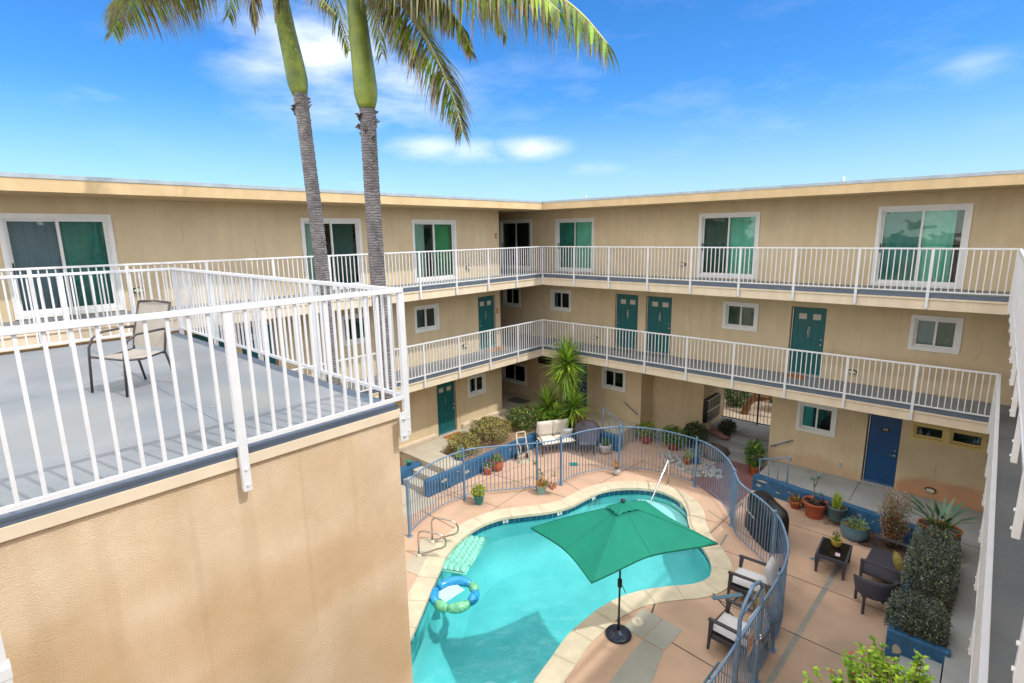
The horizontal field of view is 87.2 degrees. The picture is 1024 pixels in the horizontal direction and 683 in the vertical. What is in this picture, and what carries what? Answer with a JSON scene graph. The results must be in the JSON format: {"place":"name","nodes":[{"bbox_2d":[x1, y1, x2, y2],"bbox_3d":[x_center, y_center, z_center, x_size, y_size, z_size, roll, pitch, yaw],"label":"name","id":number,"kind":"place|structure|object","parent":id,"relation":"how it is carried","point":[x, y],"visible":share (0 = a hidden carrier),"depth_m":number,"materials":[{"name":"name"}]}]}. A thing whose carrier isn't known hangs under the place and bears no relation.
{"place":"outdoors","nodes":[
{"label":"outdoors","id":0,"kind":"place"},
{"bbox_2d":[401,485,436,518],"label":"pavement","id":1,"kind":"structure","parent":0,"point":[403,490],"depth_m":15.34,"materials":[{"name":"concrete"}]},
{"bbox_2d":[406,538,439,574],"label":"pavement","id":2,"kind":"structure","parent":0,"point":[414,564],"depth_m":12.68,"materials":[{"name":"concrete"}]},
{"bbox_2d":[416,530,446,556],"bbox_3d":[-1.903,4.760,12.635,0.775,0.665,0.143,1,12,10],"label":"pool ladder rail","id":3,"kind":"object","parent":2,"relation":"on","point":[418,554],"visible":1,"depth_m":12.63,"materials":[{"name":"metal"}]},
{"bbox_2d":[443,424,534,461],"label":"soil","id":4,"kind":"structure","parent":0,"point":[483,443],"depth_m":18.43,"materials":[{"name":"soil"}]},
{"bbox_2d":[445,430,480,456],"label":"clipped bush","id":5,"kind":"object","parent":4,"relation":"on","point":[466,438],"visible":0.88,"depth_m":17.37,"materials":[{"name":"green plant"}]},
{"bbox_2d":[468,414,512,443],"bbox_3d":[-0.730,3.033,18.573,1.421,0.779,1.258,9,15,41],"label":"clipped bush","id":6,"kind":"object","parent":4,"relation":"on","point":[486,423],"visible":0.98,"depth_m":18.39,"materials":[{"name":"green plant"}]},
{"bbox_2d":[504,403,542,432],"bbox_3d":[0.474,2.790,19.700,1.269,0.828,1.294,9,15,41],"label":"green bush","id":7,"kind":"object","parent":4,"relation":"on","point":[523,412],"visible":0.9,"depth_m":19.43,"materials":[{"name":"green plant"}]},
{"bbox_2d":[0,0,1023,200],"label":"sky","id":8,"kind":"structure","parent":0,"point":[707,94],"materials":[{"name":"blue"}]},
{"bbox_2d":[401,390,637,472],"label":"walkway floor","id":9,"kind":"structure","parent":0,"point":[427,453],"depth_m":18.93,"materials":[{"name":"concrete"}]},
{"bbox_2d":[411,498,710,665],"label":"water","id":10,"kind":"structure","parent":0,"point":[422,630],"depth_m":12.51,"materials":[{"name":"liquid"}]},
{"bbox_2d":[442,535,487,574],"bbox_3d":[-1.157,5.108,13.030,0.710,0.185,1.551,2,12,16],"label":"air mattress","id":11,"kind":"object","parent":10,"relation":"on","point":[463,556],"visible":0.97,"depth_m":12.88,"materials":[{"name":"teal plastic"}]},
{"bbox_2d":[609,608,682,682],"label":"pavement","id":12,"kind":"structure","parent":0,"point":[640,664],"depth_m":9.80,"materials":[{"name":"concrete"}]},
{"bbox_2d":[403,434,940,682],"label":"pool deck","id":13,"kind":"structure","parent":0,"point":[825,622],"depth_m":11.42,"materials":[{"name":"concrete"}]},
{"bbox_2d":[100,0,437,385],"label":"palm tree","id":14,"kind":"object","parent":13,"relation":"on","point":[293,61],"visible":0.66,"depth_m":7.65,"materials":[{"name":"green plant"}]},
{"bbox_2d":[400,461,420,484],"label":"garden wall","id":15,"kind":"structure","parent":13,"relation":"on","point":[406,471],"depth_m":16.54,"materials":[{"name":"blue paint"}]},
{"bbox_2d":[403,466,436,494],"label":"steps","id":16,"kind":"structure","parent":13,"relation":"on","point":[415,470],"depth_m":16.32,"materials":[{"name":"concrete"}]},
{"bbox_2d":[273,0,620,403],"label":"palm tree","id":17,"kind":"object","parent":13,"relation":"on","point":[365,83],"visible":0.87,"depth_m":5.63,"materials":[{"name":"green plant"}]},
{"bbox_2d":[471,484,485,504],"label":"potted plant","id":18,"kind":"object","parent":13,"relation":"on","point":[479,495],"visible":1,"depth_m":15.06,"materials":[{"name":"green plant"}]},
{"bbox_2d":[423,432,546,496],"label":"garden wall","id":19,"kind":"structure","parent":13,"relation":"on","point":[531,437],"depth_m":16.81,"materials":[{"name":"blue paint"}]},
{"bbox_2d":[489,452,503,471],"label":"potted plant","id":20,"kind":"object","parent":13,"relation":"on","point":[500,458],"visible":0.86,"depth_m":17.18,"materials":[{"name":"green plant"}]},
{"bbox_2d":[514,431,530,463],"bbox_3d":[0.361,3.528,17.966,0.460,0.946,0.490,-4,12,-17],"label":"hose cart","id":21,"kind":"object","parent":13,"relation":"on","point":[527,455],"visible":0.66,"depth_m":17.98,"materials":[{"name":"beige plastic"}]},
{"bbox_2d":[532,459,555,494],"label":"potted plant","id":22,"kind":"object","parent":13,"relation":"on","point":[541,486],"visible":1,"depth_m":15.60,"materials":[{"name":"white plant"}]},
{"bbox_2d":[535,418,576,456],"bbox_3d":[1.522,3.310,18.741,1.309,1.038,0.815,-4,12,-15],"label":"loveseat","id":23,"kind":"object","parent":13,"relation":"on","point":[543,429],"visible":0.77,"depth_m":18.82,"materials":[{"name":"fabric"}]},
{"bbox_2d":[408,481,732,682],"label":"swimming pool","id":24,"kind":"structure","parent":13,"relation":"in","point":[543,610],"depth_m":12.98,"materials":[{"name":"paint"}]},
{"bbox_2d":[429,576,479,613],"bbox_3d":[-1.239,5.430,11.542,1.056,0.214,1.090,9,15,41],"label":"pool ring","id":25,"kind":"object","parent":24,"relation":"in","point":[449,587],"visible":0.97,"depth_m":11.49,"materials":[{"name":"blue plastic"}]},
{"bbox_2d":[574,420,600,452],"bbox_3d":[2.605,3.331,18.651,0.906,0.996,0.836,0,11,2],"label":"round chair","id":26,"kind":"object","parent":13,"relation":"on","point":[584,438],"visible":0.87,"depth_m":18.81,"materials":[{"name":"grey wicker"}]},
{"bbox_2d":[569,425,620,451],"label":"garden wall","id":27,"kind":"structure","parent":13,"relation":"on","point":[615,439],"depth_m":18.76,"materials":[{"name":"blue paint"}]},
{"bbox_2d":[405,424,789,682],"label":"pool fence","id":28,"kind":"object","parent":13,"relation":"on","point":[779,583],"visible":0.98,"depth_m":14.05,"materials":[{"name":"metal"}]},
{"bbox_2d":[736,580,764,682],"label":"pool gate","id":29,"kind":"structure","parent":28,"relation":"attached to","point":[751,638],"depth_m":8.44,"materials":[{"name":"metal"}]},
{"bbox_2d":[531,499,717,643],"bbox_3d":[2.002,4.178,9.905,2.774,2.780,1.871,-6,12,-23],"label":"parasol","id":30,"kind":"object","parent":13,"relation":"on","point":[600,544],"visible":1,"depth_m":9.39,"materials":[{"name":"green fabric"}]},
{"bbox_2d":[636,420,655,443],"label":"potted plant","id":31,"kind":"object","parent":13,"relation":"on","point":[645,433],"visible":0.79,"depth_m":19.22,"materials":[{"name":"green plant"}]},
{"bbox_2d":[660,424,685,450],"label":"potted plant","id":32,"kind":"object","parent":13,"relation":"on","point":[675,430],"visible":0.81,"depth_m":18.63,"materials":[{"name":"green plant"}]},
{"bbox_2d":[683,421,710,450],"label":"potted plant","id":33,"kind":"object","parent":13,"relation":"on","point":[700,428],"visible":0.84,"depth_m":18.54,"materials":[{"name":"green plant"}]},
{"bbox_2d":[651,417,769,468],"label":"floor","id":34,"kind":"structure","parent":13,"relation":"on","point":[741,436],"depth_m":18.80,"materials":[{"name":"grey concrete"}]},
{"bbox_2d":[717,418,736,435],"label":"potted plant","id":35,"kind":"object","parent":34,"relation":"on","point":[731,425],"visible":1,"depth_m":18.74,"materials":[{"name":"green plant"}]},
{"bbox_2d":[694,442,729,461],"bbox_3d":[6.675,3.717,18.112,1.151,0.674,0.820,8,14,38],"label":"boulder","id":36,"kind":"object","parent":13,"relation":"on","point":[724,450],"visible":0.67,"depth_m":17.89,"materials":[{"name":"stone"}]},
{"bbox_2d":[711,593,742,619],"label":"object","id":37,"kind":"object","parent":13,"relation":"on","point":[725,596],"visible":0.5,"depth_m":10.41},
{"bbox_2d":[706,598,777,672],"bbox_3d":[4.136,5.137,9.632,0.790,0.942,0.950,-12,16,-44],"label":"patio armchair","id":38,"kind":"object","parent":13,"relation":"on","point":[722,630],"visible":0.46,"depth_m":9.64,"materials":[{"name":"fabric"}]},
{"bbox_2d":[727,554,781,599],"bbox_3d":[5.024,4.849,11.006,0.950,0.942,0.790,8,14,38],"label":"patio armchair","id":39,"kind":"object","parent":13,"relation":"on","point":[740,578],"visible":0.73,"depth_m":10.95,"materials":[{"name":"fabric"}]},
{"bbox_2d":[743,490,788,553],"bbox_3d":[6.230,4.336,13.199,0.669,1.050,1.417,-1,11,0],"label":"covered grill","id":40,"kind":"object","parent":13,"relation":"on","point":[769,500],"visible":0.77,"depth_m":12.88,"materials":[{"name":"fabric"}]},
{"bbox_2d":[785,492,802,509],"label":"potted plant","id":41,"kind":"object","parent":13,"relation":"on","point":[796,502],"visible":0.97,"depth_m":14.62,"materials":[{"name":"orange plant"}]},
{"bbox_2d":[802,473,827,519],"bbox_3d":[7.999,4.054,14.146,0.610,1.180,0.606,9,15,41],"label":"potted plant","id":42,"kind":"object","parent":13,"relation":"on","point":[814,509],"visible":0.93,"depth_m":14.09,"materials":[{"name":"orange plant"}]},
{"bbox_2d":[818,490,847,523],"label":"potted plant","id":43,"kind":"object","parent":13,"relation":"on","point":[837,508],"visible":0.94,"depth_m":13.68,"materials":[{"name":"green plant"}]},
{"bbox_2d":[814,537,852,580],"bbox_3d":[7.212,4.863,12.070,0.608,0.430,0.888,8,14,38],"label":"coffee table","id":44,"kind":"object","parent":13,"relation":"on","point":[826,550],"visible":0.96,"depth_m":11.93,"materials":[{"name":"wicker"}]},
{"bbox_2d":[752,473,915,543],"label":"garden wall","id":45,"kind":"structure","parent":13,"relation":"on","point":[778,489],"depth_m":14.58,"materials":[{"name":"blue paint"}]},
{"bbox_2d":[840,511,870,542],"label":"potted plant","id":46,"kind":"object","parent":13,"relation":"on","point":[853,529],"visible":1,"depth_m":13.07,"materials":[{"name":"green plant"}]},
{"bbox_2d":[802,635,935,682],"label":"leafy shrub","id":47,"kind":"object","parent":13,"relation":"on","point":[881,672],"visible":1,"depth_m":7.68,"materials":[{"name":"green plant"}]},
{"bbox_2d":[853,574,899,614],"bbox_3d":[7.183,4.962,10.637,0.756,0.800,0.678,3,12,20],"label":"wicker chair","id":48,"kind":"object","parent":13,"relation":"on","point":[873,590],"visible":0.8,"depth_m":10.40,"materials":[{"name":"wicker"}]},
{"bbox_2d":[859,534,924,586],"bbox_3d":[8.133,4.752,11.509,0.920,0.840,1.320,10,16,44],"label":"wicker loveseat","id":49,"kind":"object","parent":13,"relation":"on","point":[878,563],"visible":0.58,"depth_m":11.45,"materials":[{"name":"wicker"}]},
{"bbox_2d":[893,550,904,575],"bbox_3d":[8.045,4.648,11.119,0.180,0.480,0.480,-29,-6,33],"label":"throw pillow","id":50,"kind":"object","parent":49,"relation":"on","point":[898,562],"visible":0.55,"depth_m":11.01,"materials":[{"name":"yellow fabric"}]},
{"bbox_2d":[884,545,950,678],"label":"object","id":51,"kind":"structure","parent":13,"relation":"on","point":[900,642],"depth_m":9.30,"materials":[{"name":"blue paint"}]},
{"bbox_2d":[893,655,941,682],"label":"steps","id":52,"kind":"structure","parent":13,"relation":"on","point":[934,668],"depth_m":8.99,"materials":[{"name":"grey concrete"}]},
{"bbox_2d":[690,459,752,505],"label":"path","id":53,"kind":"structure","parent":0,"point":[745,477],"depth_m":16.30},
{"bbox_2d":[743,438,766,476],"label":"potted plant","id":54,"kind":"object","parent":53,"relation":"on","point":[753,465],"visible":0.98,"depth_m":16.51,"materials":[{"name":"green plant"}]},
{"bbox_2d":[723,394,771,426],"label":"terrain","id":55,"kind":"structure","parent":0,"point":[753,409],"depth_m":21.09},
{"bbox_2d":[724,389,750,407],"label":"yard bush","id":56,"kind":"object","parent":55,"relation":"on","point":[735,400],"visible":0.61,"depth_m":21.73,"materials":[{"name":"green plant"}]},
{"bbox_2d":[740,394,772,414],"bbox_3d":[10.719,0.749,21.085,4.402,4.114,2.893,5,13,28],"label":"yard tree","id":57,"kind":"object","parent":55,"relation":"on","point":[750,402],"depth_m":20.67,"materials":[{"name":"red plant"}]},
{"bbox_2d":[760,460,982,682],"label":"walkway floor","id":58,"kind":"structure","parent":0,"point":[956,666],"depth_m":13.11,"materials":[{"name":"grey concrete"}]},
{"bbox_2d":[858,531,909,556],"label":"soil","id":59,"kind":"structure","parent":0,"point":[900,550],"depth_m":12.87,"materials":[{"name":"soil"}]},
{"bbox_2d":[876,486,915,548],"bbox_3d":[9.009,4.144,12.622,0.838,1.573,0.952,9,15,41],"label":"red tinged shrub","id":60,"kind":"object","parent":59,"relation":"on","point":[892,532],"visible":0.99,"depth_m":12.57,"materials":[{"name":"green plant"}]},
{"bbox_2d":[901,546,954,647],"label":"soil","id":61,"kind":"structure","parent":0,"point":[945,602],"depth_m":10.49,"materials":[{"name":"soil"}]},
{"bbox_2d":[883,586,953,645],"bbox_3d":[7.200,4.860,9.521,0.961,0.642,0.895,9,15,41],"label":"clipped hedge","id":62,"kind":"object","parent":61,"relation":"on","point":[926,609],"visible":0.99,"depth_m":9.39,"materials":[{"name":"green plant"}]},
{"bbox_2d":[898,524,963,609],"bbox_3d":[8.369,4.419,10.699,0.909,1.018,2.117,9,15,41],"label":"clipped hedge","id":63,"kind":"object","parent":61,"relation":"on","point":[921,552],"visible":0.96,"depth_m":10.37,"materials":[{"name":"green plant"}]},
{"bbox_2d":[914,522,961,556],"bbox_3d":[9.391,4.419,11.895,0.800,0.385,0.560,9,15,41],"label":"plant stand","id":64,"kind":"object","parent":61,"relation":"on","point":[916,527],"visible":0.18,"depth_m":11.73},
{"bbox_2d":[902,494,981,537],"bbox_3d":[9.339,3.799,11.725,1.401,0.889,1.299,9,15,41],"label":"potted plant","id":65,"kind":"object","parent":64,"relation":"on","point":[941,525],"visible":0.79,"depth_m":11.79,"materials":[{"name":"green plant"}]},
{"label":"ground","id":66,"kind":"structure","parent":0,"visible":0},
{"bbox_2d":[0,332,412,682],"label":"terrace block","id":67,"kind":"structure","parent":66,"relation":"on","point":[290,567],"depth_m":4.12,"materials":[{"name":"paint"}]},
{"bbox_2d":[0,633,12,682],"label":"downspout","id":68,"kind":"object","parent":67,"relation":"attached to","point":[6,674],"visible":1,"depth_m":2.92,"materials":[{"name":"white paint"}]},
{"bbox_2d":[0,268,184,350],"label":"terrace railing","id":69,"kind":"object","parent":67,"relation":"attached to","point":[63,296],"visible":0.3,"depth_m":7.82,"materials":[{"name":"metal"}]},
{"bbox_2d":[87,300,170,396],"bbox_3d":[-3.900,0.043,5.524,0.528,0.882,0.618,3,12,20],"label":"sling chair","id":70,"kind":"object","parent":67,"relation":"on","point":[157,333],"visible":0.79,"depth_m":5.65,"materials":[{"name":"brown metal"}]},
{"bbox_2d":[0,288,410,514],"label":"terrace railing","id":71,"kind":"object","parent":67,"relation":"attached to","point":[242,442],"visible":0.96,"depth_m":3.65,"materials":[{"name":"metal"}]},
{"bbox_2d":[172,267,400,396],"bbox_3d":[-3.220,-0.154,6.820,6.055,1.380,0.056,9,15,41],"label":"terrace railing","id":72,"kind":"object","parent":67,"relation":"attached to","point":[209,288],"visible":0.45,"depth_m":6.26,"materials":[{"name":"metal"}]},
{"bbox_2d":[0,172,564,466],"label":"apartment building","id":73,"kind":"structure","parent":66,"relation":"on","point":[47,220],"depth_m":13.68,"materials":[{"name":"paint"}]},
{"bbox_2d":[0,213,124,319],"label":"window","id":74,"kind":"structure","parent":73,"relation":"in","point":[27,240],"depth_m":10.73,"materials":[{"name":"glass"}]},
{"bbox_2d":[240,324,276,364],"bbox_3d":[-6.509,0.562,13.896,0.080,1.920,0.835,9,15,41],"label":"door","id":75,"kind":"structure","parent":73,"relation":"in","point":[271,360],"depth_m":13.82,"materials":[{"name":"teal paint"}]},
{"bbox_2d":[0,246,541,343],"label":"walkway railing","id":76,"kind":"object","parent":73,"relation":"attached to","point":[35,303],"visible":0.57,"depth_m":12.59,"materials":[{"name":"metal"}]},
{"bbox_2d":[300,218,364,291],"bbox_3d":[-5.214,-2.470,15.215,0.735,1.970,1.810,9,15,41],"label":"window","id":77,"kind":"structure","parent":73,"relation":"in","point":[342,235],"depth_m":15.34,"materials":[{"name":"white plastic"}]},
{"bbox_2d":[341,313,370,345],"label":"window","id":78,"kind":"structure","parent":73,"relation":"in","point":[357,324],"depth_m":15.97,"materials":[{"name":"white plastic"}]},
{"bbox_2d":[291,319,542,391],"bbox_3d":[-5.958,1.497,12.545,0.056,1.380,21.300,9,15,41],"label":"walkway railing","id":79,"kind":"object","parent":73,"relation":"attached to","point":[458,339],"visible":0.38,"depth_m":17.25,"materials":[{"name":"metal"}]},
{"bbox_2d":[414,303,439,333],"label":"window","id":80,"kind":"structure","parent":73,"relation":"in","point":[426,317],"depth_m":17.91,"materials":[{"name":"white plastic"}]},
{"bbox_2d":[411,219,457,282],"bbox_3d":[-2.766,-3.024,17.873,0.735,1.980,1.840,9,15,41],"label":"window","id":81,"kind":"structure","parent":73,"relation":"in","point":[427,235],"depth_m":18.00,"materials":[{"name":"white plastic"}]},
{"bbox_2d":[436,380,457,436],"bbox_3d":[-2.306,2.352,18.930,0.120,1.870,0.860,9,15,41],"label":"door","id":82,"kind":"structure","parent":73,"relation":"in","point":[446,407],"depth_m":18.94,"materials":[{"name":"teal paint"}]},
{"bbox_2d":[467,372,485,397],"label":"window","id":83,"kind":"structure","parent":73,"relation":"in","point":[476,383],"depth_m":20.00,"materials":[{"name":"white plastic"}]},
{"bbox_2d":[478,295,496,350],"bbox_3d":[-0.942,-0.702,19.917,0.130,1.970,0.910,9,15,41],"label":"door","id":84,"kind":"structure","parent":73,"relation":"in","point":[486,304],"depth_m":19.90,"materials":[{"name":"teal paint"}]},
{"bbox_2d":[498,169,1023,511],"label":"apartment building","id":85,"kind":"structure","parent":66,"relation":"on","point":[933,454],"depth_m":15.25,"materials":[{"name":"beige paint"}]},
{"bbox_2d":[503,287,520,306],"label":"window","id":86,"kind":"structure","parent":85,"relation":"in","point":[511,297],"depth_m":23.32,"materials":[{"name":"glass"}]},
{"bbox_2d":[502,363,526,385],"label":"window","id":87,"kind":"structure","parent":85,"relation":"in","point":[516,373],"depth_m":24.10,"materials":[{"name":"glass"}]},
{"bbox_2d":[499,219,531,269],"bbox_3d":[0.370,-4.094,22.673,1.790,2.040,0.735,9,15,41],"label":"window","id":88,"kind":"structure","parent":85,"relation":"in","point":[518,232],"depth_m":22.98,"materials":[{"name":"white plastic"}]},
{"bbox_2d":[550,289,570,311],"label":"window","id":89,"kind":"structure","parent":85,"relation":"in","point":[560,300],"depth_m":21.57,"materials":[{"name":"white plastic"}]},
{"bbox_2d":[555,218,594,272],"bbox_3d":[2.423,-3.673,20.518,1.800,2.000,0.223,9,15,41],"label":"window","id":90,"kind":"structure","parent":85,"relation":"in","point":[572,231],"depth_m":20.54,"materials":[{"name":"glass"}]},
{"bbox_2d":[571,363,586,410],"bbox_3d":[2.663,1.792,21.424,0.820,2.000,0.130,9,15,41],"label":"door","id":91,"kind":"structure","parent":85,"relation":"in","point":[583,385],"depth_m":21.27,"materials":[{"name":"blue paint"}]},
{"bbox_2d":[601,367,625,392],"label":"window","id":92,"kind":"structure","parent":85,"relation":"in","point":[612,379],"depth_m":20.49,"materials":[{"name":"white plastic"}]},
{"bbox_2d":[614,294,637,350],"bbox_3d":[4.162,-0.713,19.506,0.930,2.000,0.130,9,15,41],"label":"door","id":93,"kind":"structure","parent":85,"relation":"in","point":[626,305],"depth_m":19.50,"materials":[{"name":"teal paint"}]},
{"bbox_2d":[646,296,671,354],"bbox_3d":[5.094,-0.562,18.679,0.960,2.000,0.130,9,15,41],"label":"door","id":94,"kind":"structure","parent":85,"relation":"in","point":[659,309],"depth_m":18.67,"materials":[{"name":"teal paint"}]},
{"bbox_2d":[702,392,720,422],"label":"mailbox bank","id":95,"kind":"structure","parent":85,"relation":"attached to","point":[711,407],"depth_m":19.15,"materials":[{"name":"black paint"}]},
{"bbox_2d":[696,211,760,279],"bbox_3d":[6.718,-2.977,16.706,1.850,2.000,0.219,9,15,41],"label":"window","id":96,"kind":"structure","parent":85,"relation":"in","point":[733,229],"depth_m":16.73,"materials":[{"name":"glass"}]},
{"bbox_2d":[722,301,758,331],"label":"window","id":97,"kind":"structure","parent":85,"relation":"in","point":[743,316],"depth_m":16.79,"materials":[{"name":"white plastic"}]},
{"bbox_2d":[722,388,772,425],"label":"garden gate","id":98,"kind":"structure","parent":85,"relation":"attached to","point":[756,422],"depth_m":19.76,"materials":[{"name":"black metal"}]},
{"bbox_2d":[542,319,998,433],"bbox_3d":[5.891,0.612,16.065,12.810,1.380,0.056,9,15,41],"label":"walkway railing","id":99,"kind":"object","parent":85,"relation":"attached to","point":[732,375],"visible":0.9,"depth_m":14.75,"materials":[{"name":"metal"}]},
{"bbox_2d":[541,246,1019,313],"bbox_3d":[5.850,-2.036,15.536,12.810,1.380,0.056,9,15,41],"label":"walkway railing","id":100,"kind":"object","parent":85,"relation":"attached to","point":[855,288],"visible":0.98,"depth_m":14.17,"materials":[{"name":"metal"}]},
{"bbox_2d":[787,306,826,377],"bbox_3d":[8.551,-0.001,15.612,0.910,2.000,0.130,9,15,41],"label":"door","id":101,"kind":"structure","parent":85,"relation":"in","point":[808,324],"depth_m":15.60,"materials":[{"name":"teal paint"}]},
{"bbox_2d":[795,401,837,437],"bbox_3d":[9.118,2.205,15.957,1.030,0.900,0.735,9,15,41],"label":"window","id":102,"kind":"structure","parent":85,"relation":"in","point":[811,417],"depth_m":15.97,"materials":[{"name":"white plastic"}]},
{"bbox_2d":[861,413,902,488],"bbox_3d":[10.152,3.002,14.779,0.770,2.010,0.130,9,15,41],"label":"door","id":103,"kind":"structure","parent":85,"relation":"in","point":[883,432],"depth_m":14.78,"materials":[{"name":"blue paint"}]},
{"bbox_2d":[870,203,973,288],"bbox_3d":[10.444,-2.436,13.742,1.880,2.030,0.735,9,15,41],"label":"window","id":104,"kind":"structure","parent":85,"relation":"in","point":[937,225],"depth_m":13.58,"materials":[{"name":"glass"}]},
{"bbox_2d":[910,421,948,444],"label":"window","id":105,"kind":"structure","parent":85,"relation":"in","point":[938,434],"depth_m":14.09,"materials":[{"name":"yellow glass"}]},
{"bbox_2d":[907,314,963,354],"bbox_3d":[10.720,-0.201,13.612,1.040,0.910,0.222,9,15,41],"label":"window","id":106,"kind":"structure","parent":85,"relation":"in","point":[940,334],"depth_m":13.61,"materials":[{"name":"white plastic"}]},
{"bbox_2d":[946,428,988,452],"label":"window","id":107,"kind":"structure","parent":85,"relation":"in","point":[956,438],"depth_m":13.58,"materials":[{"name":"yellow glass"}]},
{"bbox_2d":[988,405,1023,682],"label":"apartment building","id":108,"kind":"structure","parent":66,"relation":"on","point":[1007,610],"depth_m":6.73,"materials":[{"name":"concrete"}]},
{"bbox_2d":[968,374,1000,682],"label":"walkway railing","id":109,"kind":"object","parent":108,"relation":"attached to","point":[979,648],"visible":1,"depth_m":5.65,"materials":[{"name":"metal"}]},
{"bbox_2d":[1008,248,1023,682],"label":"walkway railing","id":110,"kind":"object","parent":108,"relation":"attached to","point":[1016,329],"visible":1,"depth_m":4.90,"materials":[{"name":"metal"}]},
{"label":"soil","id":111,"kind":"structure","parent":0,"visible":0},
{"bbox_2d":[528,334,592,430],"bbox_3d":[1.738,1.516,19.438,2.635,3.824,1.994,3,12,17],"label":"yucca","id":112,"kind":"object","parent":111,"relation":"in","point":[565,375],"visible":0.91,"depth_m":19.14,"materials":[{"name":"green plant"}]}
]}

